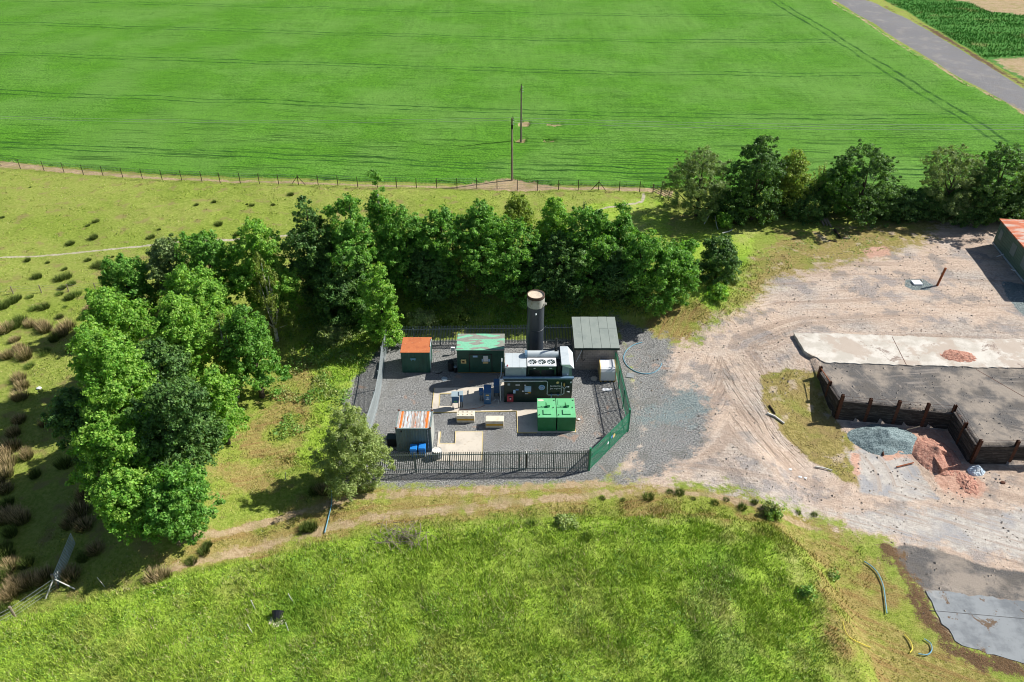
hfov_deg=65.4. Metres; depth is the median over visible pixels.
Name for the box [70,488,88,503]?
rush clump
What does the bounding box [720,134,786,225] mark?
hawthorn tree
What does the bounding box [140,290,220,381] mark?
sycamore tree
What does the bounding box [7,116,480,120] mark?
power line
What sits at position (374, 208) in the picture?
birch tree
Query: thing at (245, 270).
sycamore tree
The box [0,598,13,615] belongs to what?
rush clump
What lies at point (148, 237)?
rush clump
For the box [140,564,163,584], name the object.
rush clump
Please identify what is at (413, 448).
wheelie bin
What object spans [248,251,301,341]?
birch tree
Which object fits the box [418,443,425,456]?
wheelie bin
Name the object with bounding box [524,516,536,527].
rush clump
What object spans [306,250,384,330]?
hawthorn tree
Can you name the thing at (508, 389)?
door
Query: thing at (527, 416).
concrete pad
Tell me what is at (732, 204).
bramble bush
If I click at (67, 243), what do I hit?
rush clump
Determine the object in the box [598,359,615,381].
fuel cabinet
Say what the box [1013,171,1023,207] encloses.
willow shrub
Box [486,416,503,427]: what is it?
concrete block
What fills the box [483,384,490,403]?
blue kiosk
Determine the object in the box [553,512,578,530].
bush
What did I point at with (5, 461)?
rush clump
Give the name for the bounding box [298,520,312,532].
rush clump
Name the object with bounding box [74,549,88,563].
rush clump
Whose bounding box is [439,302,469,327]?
bush
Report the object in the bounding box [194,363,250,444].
ash tree
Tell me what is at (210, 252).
maple tree
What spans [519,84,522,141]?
utility pole
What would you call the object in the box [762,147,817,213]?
willow shrub
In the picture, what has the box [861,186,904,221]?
bramble bush
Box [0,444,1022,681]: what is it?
meadow grass
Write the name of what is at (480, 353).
cabin
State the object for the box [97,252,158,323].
ash tree
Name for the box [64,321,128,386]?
hawthorn tree
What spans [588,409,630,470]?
palisade gate
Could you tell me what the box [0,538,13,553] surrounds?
rush clump
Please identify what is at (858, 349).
concrete strip
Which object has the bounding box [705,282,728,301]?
bush
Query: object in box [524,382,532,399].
door
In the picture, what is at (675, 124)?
power line
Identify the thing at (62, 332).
rush clump
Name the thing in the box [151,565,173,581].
rush clump
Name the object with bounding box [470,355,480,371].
door
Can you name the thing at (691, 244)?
bush
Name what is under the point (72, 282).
rush clump
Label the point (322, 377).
bank weeds
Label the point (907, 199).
bramble bush
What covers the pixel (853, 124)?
power line
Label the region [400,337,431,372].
steel store
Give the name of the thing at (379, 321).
ash tree
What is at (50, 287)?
wire fence
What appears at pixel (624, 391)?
palisade fence
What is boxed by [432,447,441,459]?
drum
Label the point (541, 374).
generator container
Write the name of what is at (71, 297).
rush clump
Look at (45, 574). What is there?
rush clump
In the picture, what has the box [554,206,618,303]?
maple tree
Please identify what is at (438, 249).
maple tree
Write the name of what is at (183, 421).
hawthorn tree
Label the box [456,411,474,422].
concrete block
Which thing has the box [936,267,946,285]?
rusty post
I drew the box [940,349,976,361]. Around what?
sand heap
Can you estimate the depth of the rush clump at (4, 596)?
55.81 m
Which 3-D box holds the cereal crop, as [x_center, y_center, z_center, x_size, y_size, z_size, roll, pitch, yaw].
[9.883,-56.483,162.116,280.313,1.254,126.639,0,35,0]
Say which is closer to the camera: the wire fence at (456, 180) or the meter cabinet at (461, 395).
the meter cabinet at (461, 395)
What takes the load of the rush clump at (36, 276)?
on the ground at (704, 382)
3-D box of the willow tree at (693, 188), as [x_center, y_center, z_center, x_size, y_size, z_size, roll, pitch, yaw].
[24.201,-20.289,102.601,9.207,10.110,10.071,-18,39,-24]
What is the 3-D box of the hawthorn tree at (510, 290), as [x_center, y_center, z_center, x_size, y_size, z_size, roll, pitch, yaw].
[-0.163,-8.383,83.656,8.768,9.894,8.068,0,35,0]
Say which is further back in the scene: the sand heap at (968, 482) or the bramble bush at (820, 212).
the bramble bush at (820, 212)
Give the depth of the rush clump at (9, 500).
63.30 m
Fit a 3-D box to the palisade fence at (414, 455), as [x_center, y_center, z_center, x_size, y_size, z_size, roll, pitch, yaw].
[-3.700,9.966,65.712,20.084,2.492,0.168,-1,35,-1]
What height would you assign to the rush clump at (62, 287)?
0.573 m
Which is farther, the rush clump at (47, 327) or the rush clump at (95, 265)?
the rush clump at (95, 265)
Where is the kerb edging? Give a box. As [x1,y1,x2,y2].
[432,388,575,459]
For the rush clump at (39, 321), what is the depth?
83.58 m
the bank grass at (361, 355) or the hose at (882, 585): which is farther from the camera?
the bank grass at (361, 355)
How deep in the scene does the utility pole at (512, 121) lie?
112.56 m
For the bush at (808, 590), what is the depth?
54.49 m
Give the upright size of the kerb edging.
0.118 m
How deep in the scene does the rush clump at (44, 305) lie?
86.74 m
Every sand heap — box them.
[912,437,961,475]
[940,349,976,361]
[956,472,979,494]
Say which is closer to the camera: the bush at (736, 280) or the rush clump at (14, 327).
the rush clump at (14, 327)
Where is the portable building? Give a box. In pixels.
[992,219,1023,282]
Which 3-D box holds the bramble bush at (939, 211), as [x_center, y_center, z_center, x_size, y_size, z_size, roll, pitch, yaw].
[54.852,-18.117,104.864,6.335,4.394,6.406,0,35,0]
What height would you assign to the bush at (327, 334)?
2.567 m
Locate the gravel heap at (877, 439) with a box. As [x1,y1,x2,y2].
[847,424,916,454]
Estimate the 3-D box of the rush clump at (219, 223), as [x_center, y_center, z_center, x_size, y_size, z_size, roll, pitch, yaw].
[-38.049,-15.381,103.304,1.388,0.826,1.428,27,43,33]
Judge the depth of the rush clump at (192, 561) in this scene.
57.58 m
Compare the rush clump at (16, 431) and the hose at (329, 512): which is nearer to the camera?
the hose at (329, 512)
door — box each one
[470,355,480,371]
[481,355,491,371]
[505,382,511,399]
[513,382,521,399]
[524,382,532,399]
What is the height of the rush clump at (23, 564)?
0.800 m
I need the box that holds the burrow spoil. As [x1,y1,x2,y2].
[268,616,284,626]
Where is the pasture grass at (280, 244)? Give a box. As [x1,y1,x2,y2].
[0,169,799,383]
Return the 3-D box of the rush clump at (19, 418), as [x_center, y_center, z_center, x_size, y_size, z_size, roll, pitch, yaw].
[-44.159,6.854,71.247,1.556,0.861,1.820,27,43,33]
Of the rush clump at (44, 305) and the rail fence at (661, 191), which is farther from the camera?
the rail fence at (661, 191)
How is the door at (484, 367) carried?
in the cabin
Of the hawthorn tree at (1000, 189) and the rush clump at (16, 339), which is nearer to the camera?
the rush clump at (16, 339)
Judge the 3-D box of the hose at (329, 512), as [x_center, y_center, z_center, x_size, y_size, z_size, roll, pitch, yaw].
[-14.358,13.349,62.650,0.246,0.129,4.493,-2,35,-3]
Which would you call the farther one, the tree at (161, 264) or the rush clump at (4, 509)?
the tree at (161, 264)
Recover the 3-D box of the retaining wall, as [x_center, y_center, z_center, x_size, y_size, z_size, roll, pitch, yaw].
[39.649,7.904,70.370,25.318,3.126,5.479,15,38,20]
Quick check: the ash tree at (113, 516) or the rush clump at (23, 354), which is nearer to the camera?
the ash tree at (113, 516)
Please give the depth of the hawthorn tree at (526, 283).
84.22 m
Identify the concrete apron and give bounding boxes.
[925,590,1023,663]
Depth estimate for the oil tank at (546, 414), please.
70.23 m
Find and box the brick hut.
[571,317,619,369]
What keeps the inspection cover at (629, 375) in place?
on the ground at (704, 382)
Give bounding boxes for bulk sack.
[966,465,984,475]
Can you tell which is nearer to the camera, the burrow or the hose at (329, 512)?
the burrow
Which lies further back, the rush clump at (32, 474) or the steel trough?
the steel trough
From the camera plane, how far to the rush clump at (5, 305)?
86.82 m
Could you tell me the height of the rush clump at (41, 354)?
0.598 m
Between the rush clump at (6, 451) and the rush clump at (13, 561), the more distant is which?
the rush clump at (6, 451)
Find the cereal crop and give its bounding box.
[1,0,1023,190]
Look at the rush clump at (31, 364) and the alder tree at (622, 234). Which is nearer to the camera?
the rush clump at (31, 364)
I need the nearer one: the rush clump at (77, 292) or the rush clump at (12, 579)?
the rush clump at (12, 579)
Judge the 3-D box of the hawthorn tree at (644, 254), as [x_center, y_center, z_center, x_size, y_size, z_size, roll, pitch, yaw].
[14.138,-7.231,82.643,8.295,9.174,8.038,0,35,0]
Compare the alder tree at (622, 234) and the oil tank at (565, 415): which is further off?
the alder tree at (622, 234)
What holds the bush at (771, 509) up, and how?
on the ground at (704, 382)
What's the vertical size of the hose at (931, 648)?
0.069 m
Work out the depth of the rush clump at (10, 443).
68.54 m
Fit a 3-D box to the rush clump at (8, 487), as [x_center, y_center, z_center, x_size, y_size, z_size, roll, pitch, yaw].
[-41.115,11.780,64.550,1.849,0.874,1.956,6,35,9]
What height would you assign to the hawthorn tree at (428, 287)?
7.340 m
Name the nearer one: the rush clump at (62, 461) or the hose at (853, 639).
the hose at (853, 639)
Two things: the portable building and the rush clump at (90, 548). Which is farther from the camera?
the portable building
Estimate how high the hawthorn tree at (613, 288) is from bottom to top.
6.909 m
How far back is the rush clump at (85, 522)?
60.02 m
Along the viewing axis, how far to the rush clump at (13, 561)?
58.20 m
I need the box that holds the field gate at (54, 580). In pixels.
[45,533,75,598]
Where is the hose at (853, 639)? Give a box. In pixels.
[842,621,870,647]
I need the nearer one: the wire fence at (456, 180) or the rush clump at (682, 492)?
the rush clump at (682, 492)
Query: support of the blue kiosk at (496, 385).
on the concrete pad at (527, 416)
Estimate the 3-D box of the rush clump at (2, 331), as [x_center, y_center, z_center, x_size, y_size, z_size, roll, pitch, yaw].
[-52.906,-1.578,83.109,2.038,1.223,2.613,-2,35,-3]
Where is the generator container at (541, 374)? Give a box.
[499,338,573,401]
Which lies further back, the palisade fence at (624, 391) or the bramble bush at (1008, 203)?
the bramble bush at (1008, 203)
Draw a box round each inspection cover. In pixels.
[626,373,633,377]
[911,280,922,284]
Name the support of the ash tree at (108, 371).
on the ground at (704, 382)
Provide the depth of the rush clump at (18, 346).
80.68 m
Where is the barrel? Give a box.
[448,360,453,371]
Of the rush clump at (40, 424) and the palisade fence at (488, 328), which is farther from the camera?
the palisade fence at (488, 328)
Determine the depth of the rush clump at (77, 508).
61.33 m
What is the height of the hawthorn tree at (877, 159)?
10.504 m
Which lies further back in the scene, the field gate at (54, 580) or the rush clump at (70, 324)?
the rush clump at (70, 324)
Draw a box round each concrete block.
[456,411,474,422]
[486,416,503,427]
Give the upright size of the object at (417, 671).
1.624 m
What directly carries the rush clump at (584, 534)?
on the ground at (704, 382)
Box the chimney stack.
[526,289,546,362]
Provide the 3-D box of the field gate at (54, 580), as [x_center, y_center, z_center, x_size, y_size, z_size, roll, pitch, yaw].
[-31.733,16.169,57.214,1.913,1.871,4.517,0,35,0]
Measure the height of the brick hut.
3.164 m
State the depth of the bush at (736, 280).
90.01 m
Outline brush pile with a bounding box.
[370,516,436,551]
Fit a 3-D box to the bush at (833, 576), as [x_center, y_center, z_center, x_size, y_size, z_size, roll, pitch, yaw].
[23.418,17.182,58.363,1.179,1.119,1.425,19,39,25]
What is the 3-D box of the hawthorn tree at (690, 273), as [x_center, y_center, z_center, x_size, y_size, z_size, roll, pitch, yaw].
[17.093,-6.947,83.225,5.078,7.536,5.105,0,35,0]
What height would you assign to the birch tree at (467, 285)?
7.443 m
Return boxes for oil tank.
[537,398,556,430]
[556,398,575,430]
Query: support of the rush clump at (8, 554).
on the ground at (704, 382)
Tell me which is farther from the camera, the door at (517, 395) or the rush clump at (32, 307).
the rush clump at (32, 307)
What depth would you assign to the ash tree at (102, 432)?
57.81 m
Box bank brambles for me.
[310,290,657,339]
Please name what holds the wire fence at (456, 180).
on the ground at (704, 382)
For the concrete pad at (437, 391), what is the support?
on the ground at (704, 382)
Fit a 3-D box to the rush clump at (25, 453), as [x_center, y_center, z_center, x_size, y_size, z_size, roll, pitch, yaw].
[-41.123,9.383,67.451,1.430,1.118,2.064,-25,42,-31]
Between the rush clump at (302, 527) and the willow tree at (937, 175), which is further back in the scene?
the willow tree at (937, 175)
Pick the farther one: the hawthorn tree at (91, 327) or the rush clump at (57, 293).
the rush clump at (57, 293)
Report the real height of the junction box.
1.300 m
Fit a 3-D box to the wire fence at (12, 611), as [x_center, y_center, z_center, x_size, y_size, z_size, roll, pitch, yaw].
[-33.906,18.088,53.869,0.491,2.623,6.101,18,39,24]
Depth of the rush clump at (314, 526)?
61.11 m
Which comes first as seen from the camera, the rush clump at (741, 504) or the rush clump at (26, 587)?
the rush clump at (26, 587)
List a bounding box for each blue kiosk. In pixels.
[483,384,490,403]
[493,379,499,396]
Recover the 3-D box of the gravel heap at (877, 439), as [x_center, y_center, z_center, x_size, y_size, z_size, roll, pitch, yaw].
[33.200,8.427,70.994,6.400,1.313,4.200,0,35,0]
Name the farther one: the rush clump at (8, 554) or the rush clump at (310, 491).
the rush clump at (310, 491)
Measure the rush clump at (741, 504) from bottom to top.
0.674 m
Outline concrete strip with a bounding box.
[793,333,1023,368]
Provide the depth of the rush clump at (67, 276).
92.21 m
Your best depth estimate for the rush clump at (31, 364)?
78.12 m
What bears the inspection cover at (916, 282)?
on the ground at (704, 382)
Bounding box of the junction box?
[479,388,482,400]
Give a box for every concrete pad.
[432,382,574,432]
[432,388,453,407]
[437,431,482,460]
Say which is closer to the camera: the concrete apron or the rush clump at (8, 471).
the concrete apron
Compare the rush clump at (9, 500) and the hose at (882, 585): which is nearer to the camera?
the hose at (882, 585)
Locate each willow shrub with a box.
[308,401,396,501]
[503,191,536,228]
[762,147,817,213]
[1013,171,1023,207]
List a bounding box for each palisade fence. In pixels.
[354,330,387,452]
[363,450,589,472]
[393,324,571,344]
[615,352,630,424]
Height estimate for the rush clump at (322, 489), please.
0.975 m
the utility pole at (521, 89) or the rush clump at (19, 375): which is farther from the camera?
the utility pole at (521, 89)
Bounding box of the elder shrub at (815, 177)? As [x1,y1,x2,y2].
[811,160,830,208]
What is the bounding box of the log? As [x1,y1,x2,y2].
[767,412,783,423]
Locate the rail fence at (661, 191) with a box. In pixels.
[652,184,677,200]
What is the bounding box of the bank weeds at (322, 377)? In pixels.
[266,302,563,439]
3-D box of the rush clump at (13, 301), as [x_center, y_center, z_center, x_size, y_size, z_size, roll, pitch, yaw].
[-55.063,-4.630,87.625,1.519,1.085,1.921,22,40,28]
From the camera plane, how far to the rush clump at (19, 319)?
84.56 m
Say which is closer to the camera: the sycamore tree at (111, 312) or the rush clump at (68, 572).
the rush clump at (68, 572)
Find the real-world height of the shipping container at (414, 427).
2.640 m
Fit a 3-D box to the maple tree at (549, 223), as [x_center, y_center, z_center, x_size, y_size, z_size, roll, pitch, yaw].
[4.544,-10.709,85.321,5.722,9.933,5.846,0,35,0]
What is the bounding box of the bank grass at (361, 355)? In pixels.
[0,257,845,463]
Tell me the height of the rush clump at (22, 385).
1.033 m
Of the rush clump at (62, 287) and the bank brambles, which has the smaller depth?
the bank brambles
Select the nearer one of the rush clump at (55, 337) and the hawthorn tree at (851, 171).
the rush clump at (55, 337)
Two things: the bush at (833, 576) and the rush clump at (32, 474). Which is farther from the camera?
the rush clump at (32, 474)
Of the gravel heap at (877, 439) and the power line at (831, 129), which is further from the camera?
the power line at (831, 129)
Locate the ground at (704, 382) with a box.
[0,0,1023,681]
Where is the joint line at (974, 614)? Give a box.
[929,610,1023,618]
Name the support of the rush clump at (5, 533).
on the ground at (704, 382)
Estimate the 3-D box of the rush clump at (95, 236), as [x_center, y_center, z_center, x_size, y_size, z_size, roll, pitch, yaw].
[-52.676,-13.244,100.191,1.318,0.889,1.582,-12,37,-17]
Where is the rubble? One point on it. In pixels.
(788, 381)
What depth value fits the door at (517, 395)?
73.06 m
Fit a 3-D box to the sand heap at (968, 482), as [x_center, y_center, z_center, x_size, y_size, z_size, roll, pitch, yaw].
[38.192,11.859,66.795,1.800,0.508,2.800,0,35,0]
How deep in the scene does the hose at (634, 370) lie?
78.22 m
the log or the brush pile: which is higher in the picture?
the log
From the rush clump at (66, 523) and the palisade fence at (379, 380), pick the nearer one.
the rush clump at (66, 523)
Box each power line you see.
[0,118,502,122]
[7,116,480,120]
[521,120,807,126]
[536,118,988,124]
[537,123,1017,129]
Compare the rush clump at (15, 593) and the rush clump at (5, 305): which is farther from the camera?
the rush clump at (5, 305)
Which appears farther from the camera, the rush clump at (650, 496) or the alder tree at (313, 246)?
the alder tree at (313, 246)
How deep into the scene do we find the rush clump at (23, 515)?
61.58 m
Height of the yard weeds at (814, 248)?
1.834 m
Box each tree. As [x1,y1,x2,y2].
[40,384,114,472]
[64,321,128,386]
[65,405,163,508]
[66,328,167,437]
[77,285,159,361]
[84,466,167,545]
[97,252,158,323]
[122,374,228,481]
[128,336,195,410]
[132,458,225,544]
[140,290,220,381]
[145,233,190,300]
[157,260,235,348]
[173,229,241,312]
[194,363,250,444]
[206,312,253,397]
[213,303,292,398]
[222,216,306,327]
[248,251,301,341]
[278,195,341,315]
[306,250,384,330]
[320,192,390,319]
[356,261,404,347]
[362,169,397,263]
[371,200,430,296]
[402,243,460,306]
[411,204,473,297]
[446,240,490,298]
[452,198,510,295]
[474,216,548,308]
[509,238,567,294]
[522,230,587,311]
[532,196,576,276]
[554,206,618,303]
[587,244,638,306]
[602,200,637,274]
[615,229,684,316]
[651,239,702,305]
[655,144,732,222]
[697,234,741,285]
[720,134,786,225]
[811,159,863,215]
[821,138,905,228]
[914,144,991,223]
[955,141,1023,222]
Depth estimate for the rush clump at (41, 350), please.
80.26 m
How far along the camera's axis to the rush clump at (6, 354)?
79.40 m
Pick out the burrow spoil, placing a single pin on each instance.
(271, 619)
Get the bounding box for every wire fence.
[0,157,662,192]
[0,581,54,620]
[10,283,100,293]
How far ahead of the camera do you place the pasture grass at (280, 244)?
103.45 m
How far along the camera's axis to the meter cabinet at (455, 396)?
72.33 m
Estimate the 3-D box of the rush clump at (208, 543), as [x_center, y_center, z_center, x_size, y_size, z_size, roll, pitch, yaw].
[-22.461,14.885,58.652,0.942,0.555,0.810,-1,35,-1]
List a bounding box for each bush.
[316,321,354,347]
[405,307,438,332]
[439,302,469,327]
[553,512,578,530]
[679,238,700,253]
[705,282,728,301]
[707,186,747,225]
[716,211,733,228]
[726,273,740,284]
[758,207,775,223]
[761,500,784,521]
[769,183,837,225]
[796,583,817,602]
[825,567,840,582]
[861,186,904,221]
[879,184,931,223]
[909,186,952,221]
[943,185,998,227]
[992,183,1023,219]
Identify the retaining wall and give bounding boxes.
[817,366,1023,463]
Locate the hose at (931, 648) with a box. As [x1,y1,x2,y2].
[918,638,932,654]
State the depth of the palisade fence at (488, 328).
80.68 m
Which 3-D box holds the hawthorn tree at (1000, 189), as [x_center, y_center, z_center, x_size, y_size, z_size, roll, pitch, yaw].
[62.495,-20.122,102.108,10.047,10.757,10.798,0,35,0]
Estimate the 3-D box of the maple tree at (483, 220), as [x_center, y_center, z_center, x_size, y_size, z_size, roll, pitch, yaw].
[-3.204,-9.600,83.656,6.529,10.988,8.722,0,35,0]
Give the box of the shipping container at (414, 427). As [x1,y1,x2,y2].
[395,409,434,450]
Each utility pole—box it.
[511,118,513,180]
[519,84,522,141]
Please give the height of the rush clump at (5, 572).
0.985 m
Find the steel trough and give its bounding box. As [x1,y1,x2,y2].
[934,456,947,472]
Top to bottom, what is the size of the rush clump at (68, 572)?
1.190 m
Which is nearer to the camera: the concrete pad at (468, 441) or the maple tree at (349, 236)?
the concrete pad at (468, 441)
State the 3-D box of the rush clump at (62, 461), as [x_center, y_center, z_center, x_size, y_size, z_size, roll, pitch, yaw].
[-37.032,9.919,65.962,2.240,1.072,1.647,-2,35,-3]
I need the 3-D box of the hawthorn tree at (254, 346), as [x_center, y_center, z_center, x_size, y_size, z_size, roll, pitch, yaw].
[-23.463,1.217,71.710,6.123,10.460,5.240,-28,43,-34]
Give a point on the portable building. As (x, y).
(1008, 242)
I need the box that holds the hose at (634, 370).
[623,342,661,373]
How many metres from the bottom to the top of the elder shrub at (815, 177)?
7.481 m
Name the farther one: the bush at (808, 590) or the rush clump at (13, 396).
the rush clump at (13, 396)
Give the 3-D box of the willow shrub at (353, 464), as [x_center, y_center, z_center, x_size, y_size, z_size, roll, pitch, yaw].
[-13.007,8.509,62.967,6.234,8.535,6.700,-25,42,-31]
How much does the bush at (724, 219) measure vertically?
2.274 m
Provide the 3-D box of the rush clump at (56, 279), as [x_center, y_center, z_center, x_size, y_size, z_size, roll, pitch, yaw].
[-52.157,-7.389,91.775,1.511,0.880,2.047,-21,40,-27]
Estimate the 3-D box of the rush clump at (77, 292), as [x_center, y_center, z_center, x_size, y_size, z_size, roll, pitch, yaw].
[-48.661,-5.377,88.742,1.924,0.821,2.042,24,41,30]
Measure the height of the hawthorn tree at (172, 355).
8.822 m
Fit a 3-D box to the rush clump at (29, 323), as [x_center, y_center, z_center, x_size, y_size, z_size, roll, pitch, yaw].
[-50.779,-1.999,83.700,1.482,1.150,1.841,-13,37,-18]
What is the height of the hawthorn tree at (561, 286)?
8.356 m
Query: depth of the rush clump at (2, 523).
61.64 m
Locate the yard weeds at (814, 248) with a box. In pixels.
[711,225,884,312]
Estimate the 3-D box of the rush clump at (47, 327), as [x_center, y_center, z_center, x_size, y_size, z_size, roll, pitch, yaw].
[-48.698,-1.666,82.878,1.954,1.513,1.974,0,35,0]
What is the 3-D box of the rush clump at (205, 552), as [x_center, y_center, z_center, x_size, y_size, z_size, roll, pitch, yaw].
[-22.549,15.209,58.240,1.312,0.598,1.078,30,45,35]
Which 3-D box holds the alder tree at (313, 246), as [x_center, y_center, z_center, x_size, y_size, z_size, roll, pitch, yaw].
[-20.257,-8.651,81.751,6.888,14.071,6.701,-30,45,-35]
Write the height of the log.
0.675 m
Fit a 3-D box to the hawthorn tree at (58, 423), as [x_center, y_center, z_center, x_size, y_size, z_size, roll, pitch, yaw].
[-33.294,7.186,62.270,4.812,8.633,5.285,0,35,0]
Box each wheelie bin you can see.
[409,444,417,456]
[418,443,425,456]
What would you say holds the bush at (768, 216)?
on the ground at (704, 382)
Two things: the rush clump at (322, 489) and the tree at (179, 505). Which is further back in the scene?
the rush clump at (322, 489)
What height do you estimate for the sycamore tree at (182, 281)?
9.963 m
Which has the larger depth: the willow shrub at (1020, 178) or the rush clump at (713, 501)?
the willow shrub at (1020, 178)
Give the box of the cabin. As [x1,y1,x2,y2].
[456,334,504,372]
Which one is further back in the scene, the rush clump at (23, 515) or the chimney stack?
the chimney stack
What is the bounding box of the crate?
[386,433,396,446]
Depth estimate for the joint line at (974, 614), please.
56.18 m
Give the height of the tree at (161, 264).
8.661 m
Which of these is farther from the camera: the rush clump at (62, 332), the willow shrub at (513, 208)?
the willow shrub at (513, 208)
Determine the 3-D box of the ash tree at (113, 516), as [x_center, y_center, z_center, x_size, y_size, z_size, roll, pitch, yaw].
[-27.370,11.487,56.865,5.009,6.382,5.133,12,37,16]
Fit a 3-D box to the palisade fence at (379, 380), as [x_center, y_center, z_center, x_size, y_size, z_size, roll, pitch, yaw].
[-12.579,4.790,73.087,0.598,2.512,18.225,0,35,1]
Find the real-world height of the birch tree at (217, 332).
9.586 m
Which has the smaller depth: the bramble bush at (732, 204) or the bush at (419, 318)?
the bush at (419, 318)
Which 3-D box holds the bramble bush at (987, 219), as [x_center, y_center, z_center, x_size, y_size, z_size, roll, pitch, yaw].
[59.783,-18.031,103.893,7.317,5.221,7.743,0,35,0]
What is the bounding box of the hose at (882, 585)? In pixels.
[864,561,886,612]
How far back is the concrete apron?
55.72 m
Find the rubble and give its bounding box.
[629,245,1023,620]
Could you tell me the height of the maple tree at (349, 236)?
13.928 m
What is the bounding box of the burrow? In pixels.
[272,610,283,621]
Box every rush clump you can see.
[0,299,9,309]
[0,319,14,334]
[0,348,14,359]
[0,437,21,453]
[0,443,12,461]
[0,450,18,469]
[0,462,14,483]
[0,480,14,495]
[0,494,14,510]
[0,503,26,522]
[0,507,13,526]
[0,524,17,538]
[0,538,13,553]
[0,544,15,562]
[0,556,20,574]
[0,562,11,583]
[0,570,27,594]
[0,582,21,603]
[0,591,12,604]
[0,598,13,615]
[1,505,32,526]
[2,424,20,437]
[3,321,20,330]
[4,295,18,304]
[6,335,21,343]
[7,313,27,324]
[7,387,28,401]
[8,369,27,383]
[9,412,27,424]
[11,340,25,351]
[11,345,32,360]
[11,567,41,592]
[13,379,29,390]
[16,554,34,569]
[18,444,34,460]
[22,317,35,327]
[23,361,35,368]
[25,467,40,479]
[27,303,38,310]
[29,272,41,279]
[31,562,52,586]
[32,317,47,328]
[33,317,52,333]
[35,301,50,310]
[36,418,47,427]
[37,345,50,352]
[39,350,49,356]
[45,331,61,342]
[50,324,68,337]
[51,455,74,469]
[52,274,64,281]
[55,290,63,295]
[55,317,76,331]
[55,511,81,530]
[56,563,81,584]
[57,270,71,279]
[57,284,65,289]
[63,291,74,300]
[64,497,92,519]
[65,240,74,245]
[67,279,76,285]
[67,288,83,297]
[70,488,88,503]
[70,514,96,533]
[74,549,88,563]
[83,536,106,556]
[89,233,97,239]
[90,258,101,268]
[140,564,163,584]
[146,234,154,239]
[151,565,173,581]
[183,553,197,566]
[197,544,209,555]
[202,539,212,547]
[214,220,222,225]
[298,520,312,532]
[305,519,318,532]
[306,484,325,496]
[310,481,329,495]
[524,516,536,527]
[581,529,591,541]
[643,491,654,500]
[674,486,686,495]
[710,498,719,505]
[738,500,747,510]
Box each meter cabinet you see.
[451,391,458,407]
[459,391,462,407]
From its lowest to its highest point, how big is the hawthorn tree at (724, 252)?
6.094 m
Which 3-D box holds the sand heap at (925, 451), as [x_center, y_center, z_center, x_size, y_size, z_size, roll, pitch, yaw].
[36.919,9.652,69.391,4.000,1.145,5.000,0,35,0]
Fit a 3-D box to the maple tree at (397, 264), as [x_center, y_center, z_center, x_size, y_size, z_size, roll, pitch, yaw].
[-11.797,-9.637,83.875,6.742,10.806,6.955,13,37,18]
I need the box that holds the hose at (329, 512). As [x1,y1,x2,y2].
[324,490,331,532]

